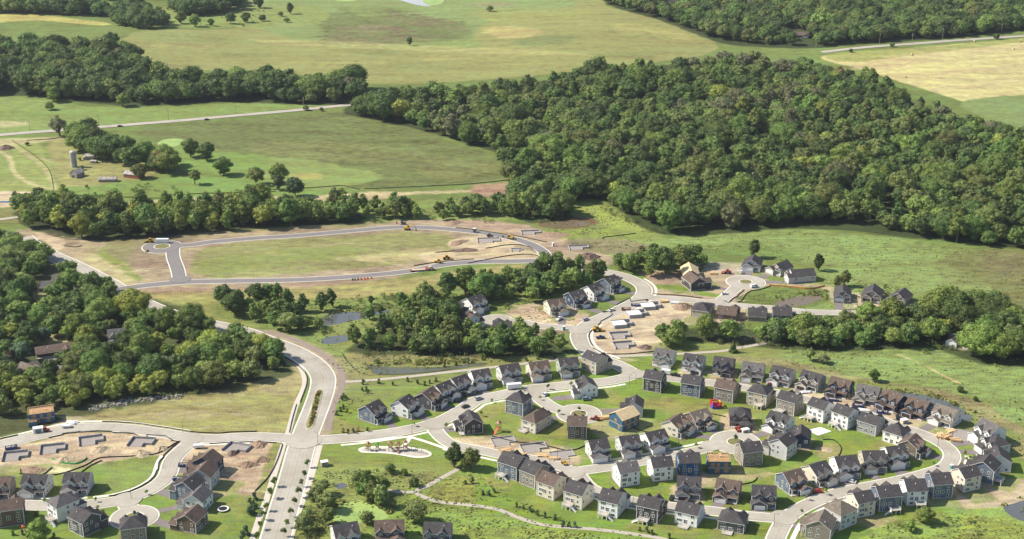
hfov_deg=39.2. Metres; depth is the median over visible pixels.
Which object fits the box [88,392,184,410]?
rubble
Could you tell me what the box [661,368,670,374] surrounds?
trailer
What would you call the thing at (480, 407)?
pavement
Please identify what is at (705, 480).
dirt mound
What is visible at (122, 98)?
tree
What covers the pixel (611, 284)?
house
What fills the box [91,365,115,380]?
tree
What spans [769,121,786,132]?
tree
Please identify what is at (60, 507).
house
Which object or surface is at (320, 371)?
road
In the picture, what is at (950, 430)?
lumber stack
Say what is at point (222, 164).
tree
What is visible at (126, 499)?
road
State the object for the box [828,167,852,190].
tree
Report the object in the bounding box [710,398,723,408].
bounce house
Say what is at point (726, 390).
house
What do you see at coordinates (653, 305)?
foundation
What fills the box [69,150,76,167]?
silo
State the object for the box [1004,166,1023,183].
tree
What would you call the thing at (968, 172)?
tree
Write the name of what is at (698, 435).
driveway
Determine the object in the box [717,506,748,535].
house
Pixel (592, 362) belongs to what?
house
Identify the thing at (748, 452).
house
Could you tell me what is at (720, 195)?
tree
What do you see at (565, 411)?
road
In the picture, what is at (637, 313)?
foundation
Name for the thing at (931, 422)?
garage door
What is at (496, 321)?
house
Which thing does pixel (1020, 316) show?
tree
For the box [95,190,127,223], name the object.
tree
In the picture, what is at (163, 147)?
tree
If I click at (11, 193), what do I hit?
road
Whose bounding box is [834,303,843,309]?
driveway
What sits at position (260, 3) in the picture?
tree
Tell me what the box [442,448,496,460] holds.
pavement
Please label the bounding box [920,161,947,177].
tree
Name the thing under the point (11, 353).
tree
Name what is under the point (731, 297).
kerb
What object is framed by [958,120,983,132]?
tree
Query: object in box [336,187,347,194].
tree
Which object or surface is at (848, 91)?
tree
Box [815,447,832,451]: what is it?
dirt mound
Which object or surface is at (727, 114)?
tree
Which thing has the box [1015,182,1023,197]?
tree
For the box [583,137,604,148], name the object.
tree
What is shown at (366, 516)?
tree
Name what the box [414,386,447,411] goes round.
house
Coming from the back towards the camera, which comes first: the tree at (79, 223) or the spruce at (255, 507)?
the tree at (79, 223)
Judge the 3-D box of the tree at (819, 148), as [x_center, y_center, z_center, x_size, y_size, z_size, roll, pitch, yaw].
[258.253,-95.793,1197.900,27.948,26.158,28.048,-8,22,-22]
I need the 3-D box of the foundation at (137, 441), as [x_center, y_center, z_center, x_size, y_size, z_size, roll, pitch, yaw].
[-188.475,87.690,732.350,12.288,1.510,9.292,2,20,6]
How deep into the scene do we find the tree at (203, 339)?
825.71 m
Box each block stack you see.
[740,427,749,432]
[900,417,908,423]
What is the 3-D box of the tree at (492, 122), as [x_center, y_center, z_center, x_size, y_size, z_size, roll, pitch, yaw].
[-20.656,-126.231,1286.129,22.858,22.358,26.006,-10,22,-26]
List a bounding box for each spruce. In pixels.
[238,529,246,538]
[243,525,250,535]
[246,505,253,514]
[252,491,257,499]
[252,501,258,514]
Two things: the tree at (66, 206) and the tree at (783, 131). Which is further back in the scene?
the tree at (783, 131)
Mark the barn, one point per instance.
(78, 172)
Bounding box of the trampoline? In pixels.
[217,506,228,510]
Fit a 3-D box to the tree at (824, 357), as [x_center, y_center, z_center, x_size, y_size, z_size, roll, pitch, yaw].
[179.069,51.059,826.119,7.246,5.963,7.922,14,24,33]
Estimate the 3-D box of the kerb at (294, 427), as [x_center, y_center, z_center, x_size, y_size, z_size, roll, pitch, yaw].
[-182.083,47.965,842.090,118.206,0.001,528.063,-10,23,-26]
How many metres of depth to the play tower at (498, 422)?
742.34 m
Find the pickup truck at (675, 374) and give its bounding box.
[670,372,680,376]
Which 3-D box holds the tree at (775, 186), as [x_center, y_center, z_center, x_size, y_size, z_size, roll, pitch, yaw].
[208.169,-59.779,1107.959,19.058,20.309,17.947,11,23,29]
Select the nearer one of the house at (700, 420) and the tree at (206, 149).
the house at (700, 420)
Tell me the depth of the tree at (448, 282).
915.36 m
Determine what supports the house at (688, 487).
on the ground at (462, 42)
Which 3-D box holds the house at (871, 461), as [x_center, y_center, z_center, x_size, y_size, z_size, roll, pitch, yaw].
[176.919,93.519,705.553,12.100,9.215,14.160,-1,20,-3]
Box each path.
[249,356,306,538]
[252,328,345,429]
[292,445,322,538]
[345,340,779,382]
[388,489,414,492]
[414,468,667,538]
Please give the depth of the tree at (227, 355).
806.58 m
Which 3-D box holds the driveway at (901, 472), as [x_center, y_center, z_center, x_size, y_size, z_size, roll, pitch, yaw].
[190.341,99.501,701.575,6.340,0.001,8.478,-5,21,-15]
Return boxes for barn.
[70,167,84,177]
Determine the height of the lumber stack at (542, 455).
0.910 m
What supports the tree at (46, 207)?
on the ground at (462, 42)
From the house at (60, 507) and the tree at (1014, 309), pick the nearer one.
the house at (60, 507)
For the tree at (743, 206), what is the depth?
1060.66 m
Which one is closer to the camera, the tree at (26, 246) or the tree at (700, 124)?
the tree at (26, 246)
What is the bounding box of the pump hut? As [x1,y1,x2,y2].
[320,459,327,466]
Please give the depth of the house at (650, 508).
657.14 m
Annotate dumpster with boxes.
[5,444,17,449]
[172,476,181,480]
[178,462,186,466]
[621,307,630,310]
[631,303,640,306]
[828,397,838,401]
[852,403,863,407]
[877,409,888,414]
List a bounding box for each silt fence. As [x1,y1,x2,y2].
[12,140,53,188]
[19,434,179,474]
[49,430,137,437]
[51,457,86,463]
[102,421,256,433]
[109,479,150,495]
[150,440,179,478]
[166,191,275,195]
[209,441,276,443]
[255,443,281,490]
[273,185,359,189]
[285,357,306,400]
[365,180,505,188]
[414,258,473,265]
[456,227,545,241]
[469,254,538,262]
[487,244,535,251]
[492,435,584,449]
[589,311,612,345]
[593,348,653,353]
[602,233,635,238]
[654,293,702,297]
[769,284,824,288]
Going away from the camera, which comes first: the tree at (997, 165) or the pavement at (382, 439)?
the pavement at (382, 439)
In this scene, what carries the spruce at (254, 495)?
on the ground at (462, 42)
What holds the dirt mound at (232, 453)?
on the ground at (462, 42)
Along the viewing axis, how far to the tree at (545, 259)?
955.59 m
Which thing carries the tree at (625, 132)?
on the ground at (462, 42)
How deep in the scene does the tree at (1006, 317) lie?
853.87 m
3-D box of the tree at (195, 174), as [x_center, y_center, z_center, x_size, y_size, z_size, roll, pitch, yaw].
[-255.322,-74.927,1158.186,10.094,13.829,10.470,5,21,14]
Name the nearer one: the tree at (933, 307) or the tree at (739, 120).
the tree at (933, 307)
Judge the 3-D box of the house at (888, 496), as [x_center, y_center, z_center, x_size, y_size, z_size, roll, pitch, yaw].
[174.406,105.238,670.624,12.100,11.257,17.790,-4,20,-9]
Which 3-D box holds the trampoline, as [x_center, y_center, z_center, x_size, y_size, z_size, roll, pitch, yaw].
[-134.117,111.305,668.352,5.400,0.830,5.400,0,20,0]
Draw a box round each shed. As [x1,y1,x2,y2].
[84,153,95,159]
[98,177,117,181]
[123,170,144,178]
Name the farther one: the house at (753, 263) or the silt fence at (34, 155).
the silt fence at (34, 155)
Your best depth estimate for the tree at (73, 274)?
926.93 m
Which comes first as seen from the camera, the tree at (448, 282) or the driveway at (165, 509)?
the driveway at (165, 509)
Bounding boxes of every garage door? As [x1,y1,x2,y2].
[20,494,30,498]
[477,386,485,390]
[534,377,542,381]
[563,374,571,377]
[599,458,607,462]
[625,454,634,458]
[655,449,663,454]
[677,496,687,500]
[690,370,698,374]
[708,425,715,430]
[714,498,724,503]
[721,373,729,377]
[741,377,749,381]
[754,505,764,509]
[763,427,771,432]
[796,385,804,390]
[801,489,809,495]
[826,392,834,396]
[829,481,836,486]
[842,477,851,481]
[866,470,876,474]
[875,404,882,409]
[894,465,903,469]
[901,412,909,418]
[928,420,936,425]
[969,434,976,441]
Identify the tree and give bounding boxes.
[0,235,24,243]
[0,240,17,248]
[0,244,26,265]
[0,268,17,284]
[0,279,11,296]
[0,360,20,379]
[0,369,12,387]
[3,276,31,293]
[4,348,20,360]
[5,289,32,304]
[10,68,37,93]
[13,274,38,295]
[14,239,36,252]
[26,517,51,538]
[27,302,52,324]
[38,64,59,78]
[39,199,57,227]
[42,52,65,62]
[43,33,67,44]
[43,101,53,108]
[45,63,60,77]
[45,194,59,217]
[46,86,60,101]
[48,115,66,136]
[51,58,77,67]
[53,200,76,224]
[58,74,76,97]
[59,190,82,201]
[60,267,82,289]
[61,311,87,332]
[61,349,84,372]
[62,126,85,150]
[64,122,77,137]
[67,212,90,237]
[67,370,93,392]
[69,122,89,132]
[69,198,84,213]
[70,332,100,348]
[76,115,98,126]
[77,347,111,372]
[81,194,98,206]
[82,53,111,69]
[82,125,108,136]
[82,135,97,154]
[82,288,107,304]
[83,285,102,295]
[83,295,118,320]
[83,340,111,354]
[89,132,120,159]
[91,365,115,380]
[93,36,120,50]
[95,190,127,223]
[104,188,122,198]
[110,349,140,370]
[112,286,153,313]
[112,362,135,379]
[114,328,134,351]
[115,93,130,105]
[115,135,135,148]
[123,330,155,355]
[126,200,137,230]
[128,322,153,334]
[129,163,147,176]
[130,203,155,233]
[132,140,156,164]
[134,352,170,376]
[148,150,163,169]
[149,143,179,155]
[151,80,177,102]
[152,304,176,333]
[155,149,183,172]
[168,200,191,222]
[171,301,207,331]
[174,11,186,23]
[175,340,200,354]
[180,138,198,156]
[181,63,203,82]
[181,364,205,387]
[184,344,207,366]
[188,14,200,25]
[188,169,200,183]
[190,199,213,224]
[191,191,212,219]
[194,141,214,159]
[196,329,219,341]
[198,336,220,347]
[198,341,220,361]
[200,360,226,386]
[207,18,214,24]
[212,156,233,175]
[216,348,238,370]
[219,289,244,314]
[224,12,236,21]
[227,66,250,76]
[228,67,249,77]
[232,337,253,359]
[234,199,252,225]
[236,184,254,199]
[240,12,250,21]
[243,182,272,206]
[243,193,261,219]
[245,166,264,182]
[247,69,275,95]
[251,332,272,353]
[253,0,263,7]
[258,14,265,20]
[258,509,265,519]
[260,337,285,360]
[267,487,272,498]
[268,162,289,179]
[273,173,283,189]
[276,310,299,331]
[279,197,301,224]
[285,176,304,194]
[286,2,293,13]
[295,486,301,494]
[302,75,330,99]
[302,318,312,328]
[302,507,315,515]
[311,316,322,326]
[329,68,344,79]
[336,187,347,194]
[339,61,369,80]
[350,470,377,486]
[359,510,374,523]
[360,91,377,116]
[363,304,375,319]
[364,480,377,502]
[367,91,396,119]
[368,295,374,303]
[373,484,389,505]
[377,306,384,313]
[384,462,395,473]
[396,291,407,306]
[400,468,407,474]
[401,499,428,522]
[406,37,412,45]
[408,477,420,485]
[409,292,418,310]
[415,280,435,306]
[436,271,457,295]
[436,297,462,322]
[439,314,460,336]
[444,442,463,466]
[452,86,475,103]
[454,266,475,294]
[456,121,478,143]
[459,447,481,468]
[465,272,497,297]
[468,102,490,114]
[477,92,502,106]
[477,117,501,135]
[486,5,493,10]
[497,103,530,120]
[505,173,539,204]
[507,126,528,148]
[513,145,539,172]
[517,102,533,114]
[525,185,545,210]
[527,132,549,147]
[532,142,554,161]
[535,251,553,271]
[543,135,565,148]
[548,188,576,215]
[557,176,584,198]
[561,144,584,159]
[570,128,598,144]
[579,56,610,76]
[579,153,603,171]
[581,168,606,196]
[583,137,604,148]
[597,75,618,97]
[602,137,623,152]
[602,165,624,185]
[608,126,630,144]
[611,184,640,208]
[612,80,631,93]
[614,188,637,211]
[616,168,640,185]
[631,65,652,86]
[631,112,654,124]
[634,160,658,177]
[638,117,663,133]
[640,131,668,144]
[640,136,660,151]
[645,172,669,186]
[645,182,668,200]
[655,88,679,107]
[655,199,687,231]
[657,246,675,273]
[664,68,688,83]
[675,65,694,83]
[680,154,714,184]
[693,313,718,338]
[695,115,726,129]
[705,124,736,147]
[705,187,732,205]
[706,119,723,128]
[708,96,736,113]
[708,147,726,161]
[716,108,736,123]
[717,154,742,180]
[719,203,743,227]
[721,174,758,200]
[725,87,746,103]
[726,172,758,191]
[726,199,749,219]
[727,114,751,127]
[728,340,738,353]
[729,127,748,144]
[733,72,756,89]
[745,195,773,216]
[746,107,765,130]
[748,239,760,254]
[750,200,772,224]
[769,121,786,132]
[771,122,799,145]
[772,180,793,197]
[773,181,799,201]
[774,194,804,220]
[782,107,800,123]
[785,309,820,332]
[796,183,810,193]
[800,192,830,220]
[802,133,820,147]
[805,347,816,360]
[809,138,833,157]
[809,182,846,214]
[813,253,824,270]
[816,96,833,106]
[818,353,830,361]
[819,132,842,147]
[823,160,852,177]
[825,180,845,190]
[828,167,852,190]
[829,142,864,161]
[833,275,842,285]
[840,85,865,98]
[841,189,860,210]
[841,269,851,283]
[842,150,867,173]
[854,124,872,141]
[855,301,884,321]
[857,149,867,157]
[857,163,880,178]
[864,157,897,170]
[864,177,886,202]
[868,172,888,190]
[868,368,880,380]
[879,161,894,188]
[879,295,908,318]
[886,86,910,102]
[887,169,917,192]
[897,132,925,151]
[899,114,920,134]
[903,520,915,530]
[913,305,939,320]
[914,506,936,522]
[917,283,955,313]
[918,179,944,194]
[919,315,948,341]
[920,139,943,156]
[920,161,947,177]
[923,300,944,318]
[929,211,956,237]
[930,168,960,184]
[935,130,961,145]
[939,295,968,326]
[942,163,962,170]
[946,304,980,330]
[948,211,968,242]
[948,288,974,305]
[952,204,967,217]
[953,322,999,355]
[954,129,966,140]
[956,386,963,391]
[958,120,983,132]
[961,164,986,181]
[963,199,983,215]
[964,213,992,239]
[967,173,991,189]
[971,193,990,205]
[971,306,986,316]
[973,203,1005,226]
[973,294,1008,311]
[974,314,994,324]
[976,318,1003,334]
[980,150,1018,181]
[981,305,999,319]
[983,199,1005,212]
[986,138,1015,155]
[992,294,1014,307]
[992,331,1019,359]
[993,310,1020,328]
[994,124,1014,134]
[996,179,1022,199]
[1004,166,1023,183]
[1004,305,1023,313]
[1005,135,1022,148]
[1005,327,1023,346]
[1013,204,1023,227]
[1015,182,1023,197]
[1016,313,1023,328]
[1018,138,1023,150]
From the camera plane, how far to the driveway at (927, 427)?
748.80 m
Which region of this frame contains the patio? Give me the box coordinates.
[810,427,830,435]
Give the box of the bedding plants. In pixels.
[308,390,320,426]
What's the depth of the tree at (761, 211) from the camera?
1054.82 m
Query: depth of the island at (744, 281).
950.43 m
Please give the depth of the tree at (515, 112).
1302.60 m
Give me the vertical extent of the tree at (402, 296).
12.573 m
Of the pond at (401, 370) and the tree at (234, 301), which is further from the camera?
the tree at (234, 301)
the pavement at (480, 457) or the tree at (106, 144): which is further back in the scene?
the tree at (106, 144)
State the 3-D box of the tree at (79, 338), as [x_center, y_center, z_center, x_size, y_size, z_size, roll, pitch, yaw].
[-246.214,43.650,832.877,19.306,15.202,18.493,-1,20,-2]
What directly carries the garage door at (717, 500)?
in the house at (728, 491)
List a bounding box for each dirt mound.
[0,145,14,150]
[20,466,46,473]
[51,456,77,463]
[89,445,110,454]
[128,449,152,457]
[151,446,168,451]
[227,450,238,456]
[236,461,259,468]
[250,440,267,448]
[251,456,271,462]
[445,220,462,225]
[449,248,477,252]
[450,239,468,245]
[541,232,570,237]
[575,253,601,259]
[636,344,651,349]
[637,270,681,281]
[671,303,692,310]
[696,476,711,482]
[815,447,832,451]
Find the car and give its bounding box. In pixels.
[846,479,856,483]
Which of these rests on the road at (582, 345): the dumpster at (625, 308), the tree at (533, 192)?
the dumpster at (625, 308)
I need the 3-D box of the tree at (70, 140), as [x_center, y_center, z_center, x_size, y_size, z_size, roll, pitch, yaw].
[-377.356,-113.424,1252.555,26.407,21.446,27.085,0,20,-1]
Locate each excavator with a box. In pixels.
[404,224,416,230]
[502,232,513,239]
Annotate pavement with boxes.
[1,420,190,438]
[34,497,86,498]
[93,456,162,497]
[204,442,249,444]
[341,383,625,445]
[358,436,408,441]
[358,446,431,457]
[409,436,447,448]
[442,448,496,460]
[557,472,748,523]
[590,325,619,358]
[608,441,702,460]
[636,278,656,308]
[790,455,968,538]
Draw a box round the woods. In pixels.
[0,0,1023,531]
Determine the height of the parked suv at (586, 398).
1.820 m
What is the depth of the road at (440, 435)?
710.26 m
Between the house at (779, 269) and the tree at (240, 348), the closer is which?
the tree at (240, 348)
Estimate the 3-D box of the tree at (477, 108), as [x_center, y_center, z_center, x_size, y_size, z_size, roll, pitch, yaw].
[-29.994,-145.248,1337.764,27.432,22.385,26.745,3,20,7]
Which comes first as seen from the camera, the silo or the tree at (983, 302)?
the tree at (983, 302)
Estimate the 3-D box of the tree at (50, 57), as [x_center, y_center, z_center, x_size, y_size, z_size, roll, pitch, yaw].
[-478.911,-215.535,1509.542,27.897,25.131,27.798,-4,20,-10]
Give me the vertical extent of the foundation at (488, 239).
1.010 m
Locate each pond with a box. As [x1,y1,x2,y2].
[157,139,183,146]
[321,335,347,343]
[322,310,389,325]
[336,483,346,488]
[367,362,486,373]
[423,0,443,4]
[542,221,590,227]
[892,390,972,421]
[1003,500,1023,520]
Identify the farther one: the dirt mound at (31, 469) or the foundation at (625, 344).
the foundation at (625, 344)
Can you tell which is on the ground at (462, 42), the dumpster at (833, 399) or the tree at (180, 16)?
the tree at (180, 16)
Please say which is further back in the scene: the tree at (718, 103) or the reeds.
the tree at (718, 103)
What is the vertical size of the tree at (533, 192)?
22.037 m
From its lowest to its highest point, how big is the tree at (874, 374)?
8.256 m
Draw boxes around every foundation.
[1,449,28,461]
[39,442,65,454]
[78,433,103,446]
[126,436,155,446]
[221,441,251,452]
[477,237,500,242]
[490,435,515,446]
[511,248,522,251]
[519,441,547,452]
[520,229,540,234]
[548,449,575,460]
[568,244,588,249]
[608,331,630,339]
[610,319,632,328]
[612,340,634,348]
[625,309,647,318]
[640,301,660,309]
[951,428,970,441]
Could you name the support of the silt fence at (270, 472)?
on the ground at (462, 42)
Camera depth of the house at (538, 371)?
804.75 m
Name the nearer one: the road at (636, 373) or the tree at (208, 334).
the road at (636, 373)
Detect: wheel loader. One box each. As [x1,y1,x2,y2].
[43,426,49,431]
[144,238,153,242]
[443,254,452,259]
[589,415,599,420]
[592,325,604,331]
[721,269,731,273]
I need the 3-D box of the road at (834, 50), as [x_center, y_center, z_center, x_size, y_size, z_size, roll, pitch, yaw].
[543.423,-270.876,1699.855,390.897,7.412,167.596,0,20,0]
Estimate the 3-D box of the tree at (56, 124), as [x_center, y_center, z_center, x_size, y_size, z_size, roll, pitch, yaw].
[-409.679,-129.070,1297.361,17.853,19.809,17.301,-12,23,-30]
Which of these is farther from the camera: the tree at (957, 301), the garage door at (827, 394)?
the tree at (957, 301)
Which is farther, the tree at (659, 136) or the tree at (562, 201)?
the tree at (659, 136)
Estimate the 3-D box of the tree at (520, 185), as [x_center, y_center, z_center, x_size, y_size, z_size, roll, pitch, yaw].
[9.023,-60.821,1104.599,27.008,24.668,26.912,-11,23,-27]
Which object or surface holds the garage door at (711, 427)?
in the house at (700, 420)
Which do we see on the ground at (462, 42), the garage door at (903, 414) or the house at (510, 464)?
the house at (510, 464)
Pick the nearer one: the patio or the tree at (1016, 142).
the patio
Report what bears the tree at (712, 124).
on the ground at (462, 42)
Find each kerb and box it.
[0,423,290,448]
[25,442,200,509]
[32,235,335,538]
[109,505,159,528]
[128,258,534,288]
[165,249,186,277]
[189,225,551,255]
[305,389,322,428]
[320,374,637,443]
[426,428,773,522]
[532,396,562,412]
[556,404,601,423]
[570,269,652,371]
[578,445,715,473]
[641,371,961,538]
[648,295,851,314]
[709,430,761,453]
[715,286,741,301]
[726,275,765,288]
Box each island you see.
[154,244,168,248]
[306,389,322,428]
[571,410,585,415]
[728,438,742,444]
[740,279,751,283]
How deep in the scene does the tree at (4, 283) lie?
909.64 m
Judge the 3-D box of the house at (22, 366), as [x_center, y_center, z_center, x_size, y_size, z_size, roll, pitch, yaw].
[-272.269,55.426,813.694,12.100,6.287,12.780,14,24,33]
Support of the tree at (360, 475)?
on the ground at (462, 42)
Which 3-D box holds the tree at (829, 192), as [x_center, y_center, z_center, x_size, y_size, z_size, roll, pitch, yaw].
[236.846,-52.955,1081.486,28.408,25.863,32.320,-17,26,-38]
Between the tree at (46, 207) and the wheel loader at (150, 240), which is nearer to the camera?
the wheel loader at (150, 240)
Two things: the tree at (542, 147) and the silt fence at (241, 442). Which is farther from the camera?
the tree at (542, 147)
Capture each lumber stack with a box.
[65,420,78,423]
[499,447,511,452]
[537,453,548,457]
[547,456,559,459]
[600,415,608,419]
[660,299,668,302]
[800,390,811,393]
[935,432,943,439]
[941,433,951,439]
[945,428,956,432]
[949,437,960,441]
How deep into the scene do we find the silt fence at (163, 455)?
720.27 m
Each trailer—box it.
[62,424,70,427]
[155,238,168,242]
[193,443,203,448]
[507,382,521,389]
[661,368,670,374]
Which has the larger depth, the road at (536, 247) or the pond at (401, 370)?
the road at (536, 247)
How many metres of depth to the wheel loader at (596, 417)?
756.04 m
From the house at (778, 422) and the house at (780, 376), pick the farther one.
the house at (780, 376)
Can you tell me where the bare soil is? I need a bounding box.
[775,295,821,306]
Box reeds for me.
[323,289,1021,514]
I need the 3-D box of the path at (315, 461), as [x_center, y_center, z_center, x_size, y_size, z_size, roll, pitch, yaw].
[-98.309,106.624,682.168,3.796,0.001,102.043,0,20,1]
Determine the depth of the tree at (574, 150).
1188.26 m
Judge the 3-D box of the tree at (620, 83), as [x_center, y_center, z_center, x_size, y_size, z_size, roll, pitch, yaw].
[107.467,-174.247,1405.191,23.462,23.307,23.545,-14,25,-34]
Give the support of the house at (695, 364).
on the ground at (462, 42)
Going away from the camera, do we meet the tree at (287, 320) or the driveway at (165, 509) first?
the driveway at (165, 509)
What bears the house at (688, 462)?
on the ground at (462, 42)
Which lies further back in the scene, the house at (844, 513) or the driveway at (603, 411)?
the driveway at (603, 411)
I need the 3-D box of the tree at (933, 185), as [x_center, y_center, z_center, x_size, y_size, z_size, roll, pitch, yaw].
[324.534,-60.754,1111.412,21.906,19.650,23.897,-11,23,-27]
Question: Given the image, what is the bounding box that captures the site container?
[32,425,42,433]
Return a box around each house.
[0,476,16,499]
[0,494,25,527]
[17,359,39,374]
[17,473,53,498]
[27,404,54,427]
[34,342,71,359]
[38,281,52,292]
[45,491,87,527]
[59,472,93,495]
[67,506,108,537]
[107,328,124,343]
[119,512,147,538]
[168,472,205,499]
[168,504,207,533]
[175,485,213,510]
[181,460,219,489]
[185,448,223,472]
[330,521,360,538]
[357,399,392,425]
[374,519,405,538]
[390,393,424,419]
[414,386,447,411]
[422,521,452,538]
[434,379,460,401]
[446,373,475,396]
[452,409,482,435]
[457,302,469,311]
[458,310,484,329]
[461,293,488,314]
[467,368,492,390]
[492,318,511,327]
[495,362,522,385]
[495,449,529,482]
[505,390,532,416]
[518,407,552,433]
[519,458,554,488]
[526,360,551,382]
[535,470,569,500]
[543,298,568,316]
[556,357,579,378]
[562,478,594,512]
[564,289,591,309]
[566,413,587,438]
[570,375,598,398]
[581,281,608,301]
[581,349,612,374]
[585,438,610,463]
[596,274,624,293]
[597,486,630,521]
[609,405,639,431]
[611,458,640,487]
[615,434,641,458]
[620,394,643,417]
[632,493,667,524]
[639,428,670,454]
[643,368,666,392]
[646,452,674,481]
[652,347,677,368]
[661,413,695,438]
[674,498,704,529]
[675,449,701,475]
[675,475,701,500]
[680,262,699,275]
[680,372,704,397]
[681,271,711,290]
[682,353,706,374]
[684,408,716,432]
[690,302,714,317]
[706,452,730,473]
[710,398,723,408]
[712,356,735,377]
[712,477,741,504]
[713,378,741,402]
[716,304,740,320]
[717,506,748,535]
[728,407,752,429]
[733,438,763,466]
[739,361,765,382]
[741,254,762,272]
[746,382,775,408]
[748,305,767,321]
[750,484,776,510]
[761,410,795,433]
[762,431,797,460]
[765,260,793,276]
[766,365,796,387]
[769,389,804,415]
[772,304,791,318]
[775,468,811,496]
[784,268,816,283]
[789,424,811,449]
[794,31,808,37]
[795,369,826,392]
[799,396,833,423]
[799,509,836,538]
[801,460,838,488]
[823,498,858,530]
[824,376,854,399]
[828,403,860,430]
[829,454,860,481]
[833,284,850,302]
[844,487,876,517]
[852,383,882,406]
[856,411,888,435]
[858,450,886,474]
[861,283,883,303]
[871,481,902,515]
[874,388,906,413]
[880,444,909,470]
[882,422,911,444]
[886,288,913,304]
[897,433,930,459]
[898,475,928,508]
[899,395,933,420]
[922,469,953,498]
[927,403,962,428]
[945,332,967,349]
[950,462,982,492]
[965,453,1004,485]
[967,417,1006,442]
[973,435,1011,454]
[976,445,1012,472]
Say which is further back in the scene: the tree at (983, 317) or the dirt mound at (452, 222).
the dirt mound at (452, 222)
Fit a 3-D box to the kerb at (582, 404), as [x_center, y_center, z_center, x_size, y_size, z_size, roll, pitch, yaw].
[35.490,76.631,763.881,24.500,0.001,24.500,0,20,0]
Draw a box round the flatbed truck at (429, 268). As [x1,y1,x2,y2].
[410,265,434,271]
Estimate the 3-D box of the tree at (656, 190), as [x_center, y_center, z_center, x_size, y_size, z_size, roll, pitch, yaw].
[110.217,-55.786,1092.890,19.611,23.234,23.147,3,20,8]
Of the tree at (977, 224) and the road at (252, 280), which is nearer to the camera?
the road at (252, 280)
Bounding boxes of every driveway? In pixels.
[153,518,169,528]
[155,489,168,497]
[157,505,176,512]
[178,468,186,472]
[386,420,396,427]
[419,413,429,420]
[443,405,453,410]
[443,427,454,431]
[478,390,489,393]
[552,395,573,400]
[558,315,567,324]
[585,307,601,313]
[599,408,619,413]
[604,299,621,304]
[620,291,634,294]
[689,433,711,439]
[708,429,720,433]
[711,502,724,507]
[712,286,726,289]
[742,272,751,275]
[753,431,769,437]
[758,273,771,278]
[765,281,787,283]
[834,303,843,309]
[867,474,881,479]
[893,469,907,474]
[919,423,936,431]
[927,453,941,459]
[950,441,973,446]
[958,449,978,454]
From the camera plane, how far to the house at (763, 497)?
669.24 m
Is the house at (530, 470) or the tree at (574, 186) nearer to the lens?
the house at (530, 470)
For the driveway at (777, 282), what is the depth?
949.57 m
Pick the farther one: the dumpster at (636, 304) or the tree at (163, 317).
the dumpster at (636, 304)
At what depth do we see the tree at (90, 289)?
898.25 m
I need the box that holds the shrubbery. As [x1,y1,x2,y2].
[4,7,1023,537]
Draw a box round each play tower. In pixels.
[388,440,407,453]
[494,420,501,433]
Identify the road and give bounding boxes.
[0,104,350,135]
[0,192,30,194]
[0,216,17,219]
[0,423,288,447]
[23,235,334,538]
[25,439,202,508]
[111,505,157,526]
[112,492,141,506]
[117,258,535,290]
[142,240,180,252]
[167,249,185,276]
[169,276,190,282]
[178,433,202,443]
[181,225,550,255]
[285,432,321,448]
[319,375,634,443]
[424,418,448,428]
[427,427,772,521]
[483,314,511,325]
[512,318,571,329]
[526,386,547,394]
[530,394,561,412]
[549,264,651,371]
[557,404,600,421]
[561,466,584,477]
[568,326,589,333]
[581,445,711,472]
[621,369,643,377]
[629,368,959,538]
[633,293,652,299]
[649,296,854,314]
[701,440,721,449]
[704,299,722,305]
[711,431,758,452]
[716,286,740,303]
[727,275,764,288]
[769,510,797,524]
[820,35,1023,52]
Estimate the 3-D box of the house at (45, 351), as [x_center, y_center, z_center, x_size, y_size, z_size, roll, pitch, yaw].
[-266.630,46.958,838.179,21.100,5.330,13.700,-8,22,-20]
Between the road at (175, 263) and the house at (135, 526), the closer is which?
the house at (135, 526)
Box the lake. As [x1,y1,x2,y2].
[402,0,443,5]
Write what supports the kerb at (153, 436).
on the ground at (462, 42)
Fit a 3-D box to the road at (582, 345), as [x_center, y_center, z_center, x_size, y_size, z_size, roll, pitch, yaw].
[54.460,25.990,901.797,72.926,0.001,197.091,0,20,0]
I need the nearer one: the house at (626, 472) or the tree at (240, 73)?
the house at (626, 472)
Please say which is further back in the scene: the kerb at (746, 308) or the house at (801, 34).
the house at (801, 34)
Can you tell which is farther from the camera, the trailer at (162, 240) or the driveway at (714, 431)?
the trailer at (162, 240)
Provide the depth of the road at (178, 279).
954.19 m
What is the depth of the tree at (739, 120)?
1283.85 m
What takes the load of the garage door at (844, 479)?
in the house at (845, 467)
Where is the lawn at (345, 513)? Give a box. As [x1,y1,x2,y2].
[333,501,388,523]
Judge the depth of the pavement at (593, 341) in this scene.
851.86 m
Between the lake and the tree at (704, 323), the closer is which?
the tree at (704, 323)
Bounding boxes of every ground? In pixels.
[0,0,1023,538]
[361,448,428,455]
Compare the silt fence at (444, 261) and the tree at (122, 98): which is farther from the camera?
the tree at (122, 98)
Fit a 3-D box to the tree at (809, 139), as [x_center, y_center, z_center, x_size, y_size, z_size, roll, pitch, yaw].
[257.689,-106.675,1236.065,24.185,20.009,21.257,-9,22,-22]
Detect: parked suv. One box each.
[582,396,590,400]
[812,488,822,492]
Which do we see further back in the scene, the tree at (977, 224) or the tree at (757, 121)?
the tree at (757, 121)
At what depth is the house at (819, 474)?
689.88 m
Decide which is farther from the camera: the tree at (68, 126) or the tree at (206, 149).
the tree at (68, 126)
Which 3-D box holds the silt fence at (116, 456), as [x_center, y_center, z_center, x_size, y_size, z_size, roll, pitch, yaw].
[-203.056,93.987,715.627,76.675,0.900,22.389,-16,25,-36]

